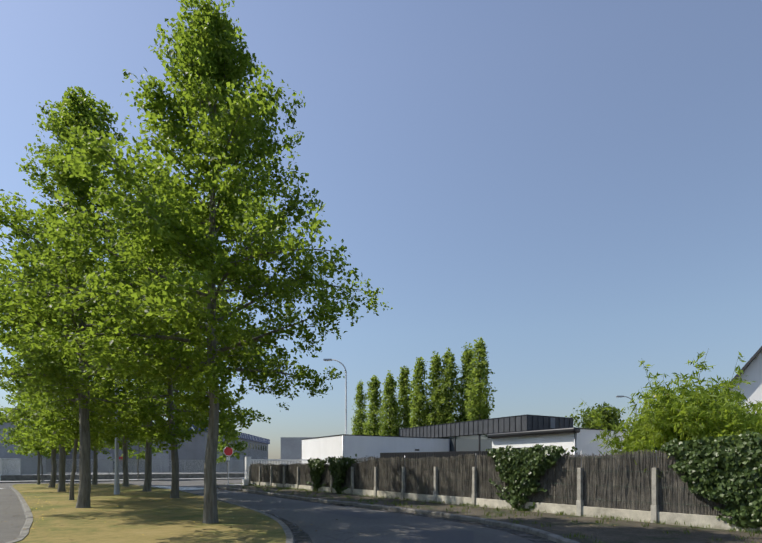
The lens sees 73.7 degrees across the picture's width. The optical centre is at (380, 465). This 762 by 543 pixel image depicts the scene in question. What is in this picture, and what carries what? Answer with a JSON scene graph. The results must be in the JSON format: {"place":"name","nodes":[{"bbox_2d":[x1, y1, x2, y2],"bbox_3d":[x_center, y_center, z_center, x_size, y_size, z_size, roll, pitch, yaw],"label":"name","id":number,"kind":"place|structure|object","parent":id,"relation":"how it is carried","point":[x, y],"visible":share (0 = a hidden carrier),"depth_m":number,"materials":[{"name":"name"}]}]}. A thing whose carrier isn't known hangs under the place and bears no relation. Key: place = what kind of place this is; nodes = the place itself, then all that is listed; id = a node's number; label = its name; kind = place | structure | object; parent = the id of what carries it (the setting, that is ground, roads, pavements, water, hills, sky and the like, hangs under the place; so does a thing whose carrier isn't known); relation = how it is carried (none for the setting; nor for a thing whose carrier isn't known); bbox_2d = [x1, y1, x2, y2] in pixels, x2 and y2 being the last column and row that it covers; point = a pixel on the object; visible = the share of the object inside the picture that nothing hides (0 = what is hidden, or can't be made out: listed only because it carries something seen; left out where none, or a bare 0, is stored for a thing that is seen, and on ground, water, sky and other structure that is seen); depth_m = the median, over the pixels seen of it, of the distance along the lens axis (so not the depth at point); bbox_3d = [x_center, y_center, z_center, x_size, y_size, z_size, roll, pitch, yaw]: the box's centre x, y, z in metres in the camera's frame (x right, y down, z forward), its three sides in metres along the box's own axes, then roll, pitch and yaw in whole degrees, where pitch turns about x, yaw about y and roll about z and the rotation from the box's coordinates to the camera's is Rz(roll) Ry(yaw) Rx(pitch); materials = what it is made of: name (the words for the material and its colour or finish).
{"place":"outdoors","nodes":[
{"label":"outdoors","id":0,"kind":"place"},
{"bbox_2d":[0,471,244,481],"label":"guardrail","id":1,"kind":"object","parent":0,"point":[49,473],"depth_m":83.81,"materials":[{"name":"grey metal"}]},
{"bbox_2d":[0,479,550,542],"bbox_3d":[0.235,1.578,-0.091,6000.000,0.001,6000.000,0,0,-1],"label":"road","id":2,"kind":"structure","parent":0,"point":[329,527],"depth_m":14.33,"materials":[{"name":"grey asphalt"}]},
{"bbox_2d":[0,458,19,480],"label":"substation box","id":3,"kind":"object","parent":2,"relation":"on","point":[2,464],"visible":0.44,"depth_m":50.55,"materials":[{"name":"grey metal"}]},
{"bbox_2d":[0,418,45,473],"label":"blue hall","id":4,"kind":"structure","parent":2,"relation":"on","point":[28,462],"depth_m":90.56,"materials":[{"name":"blue"}]},
{"bbox_2d":[7,421,50,481],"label":"street tree","id":5,"kind":"object","parent":2,"relation":"on","point":[20,450],"visible":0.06,"depth_m":48.80,"materials":[{"name":"green plant"}]},
{"bbox_2d":[0,363,79,483],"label":"oak tree","id":6,"kind":"object","parent":2,"relation":"on","point":[16,428],"visible":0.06,"depth_m":37.97,"materials":[{"name":"green plant"}]},
{"bbox_2d":[0,250,130,491],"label":"oak tree","id":7,"kind":"object","parent":2,"relation":"on","point":[25,411],"visible":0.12,"depth_m":27.51,"materials":[{"name":"green plant"}]},
{"bbox_2d":[11,288,132,499],"bbox_3d":[-12.532,-3.042,21.361,4.661,9.251,5.454,0,0,-41],"label":"oak tree","id":8,"kind":"object","parent":2,"relation":"on","point":[68,428],"visible":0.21,"depth_m":20.78,"materials":[{"name":"green plant"}]},
{"bbox_2d":[30,377,122,484],"bbox_3d":[-22.581,-5.039,39.560,8.502,13.250,7.520,0,0,28],"label":"oak tree","id":9,"kind":"object","parent":2,"relation":"on","point":[95,467],"visible":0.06,"depth_m":38.89,"materials":[{"name":"green plant"}]},
{"bbox_2d":[0,486,195,489],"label":"road markings","id":10,"kind":"object","parent":2,"relation":"on","point":[191,488],"visible":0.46,"depth_m":34.87,"materials":[{"name":"white paint"}]},
{"bbox_2d":[40,324,184,486],"bbox_3d":[-18.066,-5.670,35.466,8.102,14.502,9.409,0,0,-1],"label":"oak tree","id":11,"kind":"object","parent":2,"relation":"on","point":[125,446],"visible":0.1,"depth_m":35.18,"materials":[{"name":"green plant"}]},
{"bbox_2d":[0,86,228,507],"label":"oak tree","id":12,"kind":"object","parent":2,"relation":"on","point":[84,112],"visible":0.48,"depth_m":16.62,"materials":[{"name":"green plant"}]},
{"bbox_2d":[114,376,119,494],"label":"street lamp","id":13,"kind":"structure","parent":2,"relation":"on","point":[116,487],"depth_m":25.52,"materials":[{"name":"grey metal"}]},
{"bbox_2d":[0,478,244,482],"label":"kerb","id":14,"kind":"structure","parent":2,"relation":"on","point":[120,480],"depth_m":50.84,"materials":[{"name":"concrete"}]},
{"bbox_2d":[121,423,162,478],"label":"street tree","id":15,"kind":"object","parent":2,"relation":"on","point":[140,455],"visible":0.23,"depth_m":54.28,"materials":[{"name":"green plant"}]},
{"bbox_2d":[58,262,237,491],"bbox_3d":[-13.228,-5.926,28.231,9.459,15.057,8.937,0,0,-44],"label":"oak tree","id":16,"kind":"object","parent":2,"relation":"on","point":[144,389],"visible":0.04,"depth_m":28.42,"materials":[{"name":"green plant"}]},
{"bbox_2d":[6,483,294,542],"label":"island kerb","id":17,"kind":"structure","parent":2,"relation":"on","point":[24,533],"depth_m":14.07,"materials":[{"name":"concrete"}]},
{"bbox_2d":[1,459,300,480],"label":"boundary wall","id":18,"kind":"structure","parent":2,"relation":"on","point":[10,477],"depth_m":55.81,"materials":[{"name":"concrete"}]},
{"bbox_2d":[46,424,269,471],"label":"industrial hall","id":19,"kind":"structure","parent":2,"relation":"on","point":[195,449],"depth_m":109.29,"materials":[{"name":"grey metal"}]},
{"bbox_2d":[52,209,278,497],"bbox_3d":[-9.136,-5.207,23.039,9.595,13.634,8.304,0,0,-1],"label":"oak tree","id":20,"kind":"object","parent":2,"relation":"on","point":[173,433],"visible":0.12,"depth_m":22.51,"materials":[{"name":"green plant"}]},
{"bbox_2d":[0,0,392,523],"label":"oak tree","id":21,"kind":"object","parent":2,"relation":"on","point":[172,227],"visible":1,"depth_m":11.57,"materials":[{"name":"green plant"}]},
{"bbox_2d":[207,420,247,477],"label":"street tree","id":22,"kind":"object","parent":2,"relation":"on","point":[238,446],"visible":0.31,"depth_m":58.94,"materials":[{"name":"green plant"}]},
{"bbox_2d":[223,447,232,483],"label":"stop sign","id":23,"kind":"object","parent":2,"relation":"on","point":[228,451],"visible":0.96,"depth_m":40.12,"materials":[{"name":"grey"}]},
{"bbox_2d":[242,457,307,484],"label":"white gate","id":24,"kind":"structure","parent":2,"relation":"on","point":[248,462],"depth_m":38.97,"materials":[{"name":"white metal"}]},
{"bbox_2d":[281,437,313,463],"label":"concrete hall","id":25,"kind":"structure","parent":2,"relation":"on","point":[291,447],"depth_m":97.45,"materials":[{"name":"grey concrete"}]},
{"bbox_2d":[183,488,473,542],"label":"road patches","id":26,"kind":"object","parent":2,"relation":"on","point":[433,536],"visible":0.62,"depth_m":11.78,"materials":[{"name":"grey asphalt"}]},
{"bbox_2d":[351,380,367,434],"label":"poplar tree","id":27,"kind":"object","parent":2,"relation":"on","point":[358,426],"visible":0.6,"depth_m":132.12,"materials":[{"name":"green plant"}]},
{"bbox_2d":[362,375,382,435],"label":"poplar tree","id":28,"kind":"object","parent":2,"relation":"on","point":[372,426],"visible":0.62,"depth_m":106.05,"materials":[{"name":"green plant"}]},
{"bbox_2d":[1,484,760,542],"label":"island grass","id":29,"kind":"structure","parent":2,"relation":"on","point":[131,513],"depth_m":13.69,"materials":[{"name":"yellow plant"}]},
{"bbox_2d":[0,317,113,486],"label":"oak tree","id":30,"kind":"object","parent":29,"relation":"on","point":[4,385],"visible":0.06,"depth_m":33.20,"materials":[{"name":"green plant"}]},
{"bbox_2d":[376,370,400,435],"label":"poplar tree","id":31,"kind":"object","parent":2,"relation":"on","point":[390,425],"visible":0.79,"depth_m":102.00,"materials":[{"name":"green plant"}]},
{"bbox_2d":[224,489,555,542],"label":"gutter dirt","id":32,"kind":"structure","parent":2,"relation":"on","point":[511,531],"depth_m":13.58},
{"bbox_2d":[217,484,579,542],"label":"verge kerb","id":33,"kind":"structure","parent":2,"relation":"on","point":[553,537],"depth_m":15.44,"materials":[{"name":"concrete"}]},
{"bbox_2d":[395,365,413,428],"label":"poplar tree","id":34,"kind":"object","parent":2,"relation":"on","point":[403,396],"visible":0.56,"depth_m":104.09,"materials":[{"name":"green plant"}]},
{"bbox_2d":[407,357,432,427],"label":"poplar tree","id":35,"kind":"object","parent":2,"relation":"on","point":[417,413],"visible":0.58,"depth_m":95.08,"materials":[{"name":"green plant"}]},
{"bbox_2d":[422,351,447,424],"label":"poplar tree","id":36,"kind":"object","parent":2,"relation":"on","point":[436,363],"visible":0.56,"depth_m":93.65,"materials":[{"name":"green plant"}]},
{"bbox_2d":[301,433,574,463],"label":"house block","id":37,"kind":"structure","parent":2,"relation":"on","point":[344,445],"depth_m":39.28,"materials":[{"name":"white paint"}]},
{"bbox_2d":[399,414,572,451],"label":"building","id":38,"kind":"structure","parent":37,"relation":"on","point":[467,436],"depth_m":39.13,"materials":[{"name":"grey metal"}]},
{"bbox_2d":[380,451,496,458],"bbox_3d":[3.652,0.328,34.153,9.200,2.500,0.110,0,0,37],"label":"terrace screen","id":39,"kind":"object","parent":2,"relation":"on","point":[410,455],"visible":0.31,"depth_m":34.40,"materials":[{"name":"grey"}]},
{"bbox_2d":[431,347,463,423],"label":"poplar tree","id":40,"kind":"object","parent":2,"relation":"on","point":[451,387],"visible":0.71,"depth_m":92.71,"materials":[{"name":"green plant"}]},
{"bbox_2d":[454,342,477,421],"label":"poplar tree","id":41,"kind":"object","parent":2,"relation":"on","point":[466,360],"visible":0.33,"depth_m":93.17,"materials":[{"name":"green plant"}]},
{"bbox_2d":[464,337,496,420],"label":"poplar tree","id":42,"kind":"object","parent":2,"relation":"on","point":[479,397],"visible":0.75,"depth_m":81.93,"materials":[{"name":"green plant"}]},
{"bbox_2d":[217,483,761,542],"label":"gravel verge","id":43,"kind":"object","parent":2,"relation":"on","point":[580,529],"depth_m":12.70,"materials":[{"name":"grey gravel"}]},
{"bbox_2d":[249,430,761,532],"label":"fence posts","id":44,"kind":"object","parent":2,"relation":"on","point":[718,485],"visible":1,"depth_m":14.85,"materials":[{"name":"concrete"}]},
{"bbox_2d":[487,427,634,456],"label":"house block","id":45,"kind":"structure","parent":2,"relation":"on","point":[564,438],"depth_m":31.23,"materials":[{"name":"white paint"}]},
{"bbox_2d":[565,402,625,430],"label":"tree","id":46,"kind":"object","parent":2,"relation":"on","point":[611,416],"visible":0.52,"depth_m":81.55,"materials":[{"name":"green plant"}]},
{"bbox_2d":[616,396,636,420],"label":"street lamp","id":47,"kind":"object","parent":2,"relation":"on","point":[634,402],"visible":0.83,"depth_m":60.32,"materials":[{"name":"grey metal"}]},
{"bbox_2d":[576,351,761,476],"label":"bamboo plant","id":48,"kind":"object","parent":2,"relation":"on","point":[700,415],"visible":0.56,"depth_m":13.43,"materials":[{"name":"green plant"}]},
{"bbox_2d":[323,359,346,433],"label":"street lamp","id":49,"kind":"object","parent":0,"point":[345,392],"depth_m":49.79,"materials":[{"name":"grey metal"}]},
{"bbox_2d":[0,0,761,464],"label":"sky","id":50,"kind":"structure","parent":0,"point":[573,188],"materials":[{"name":"blue"}]},
{"bbox_2d":[715,346,761,412],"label":"gabled house","id":51,"kind":"structure","parent":0,"point":[752,370],"depth_m":26.64,"materials":[{"name":"white paint"}]}
]}

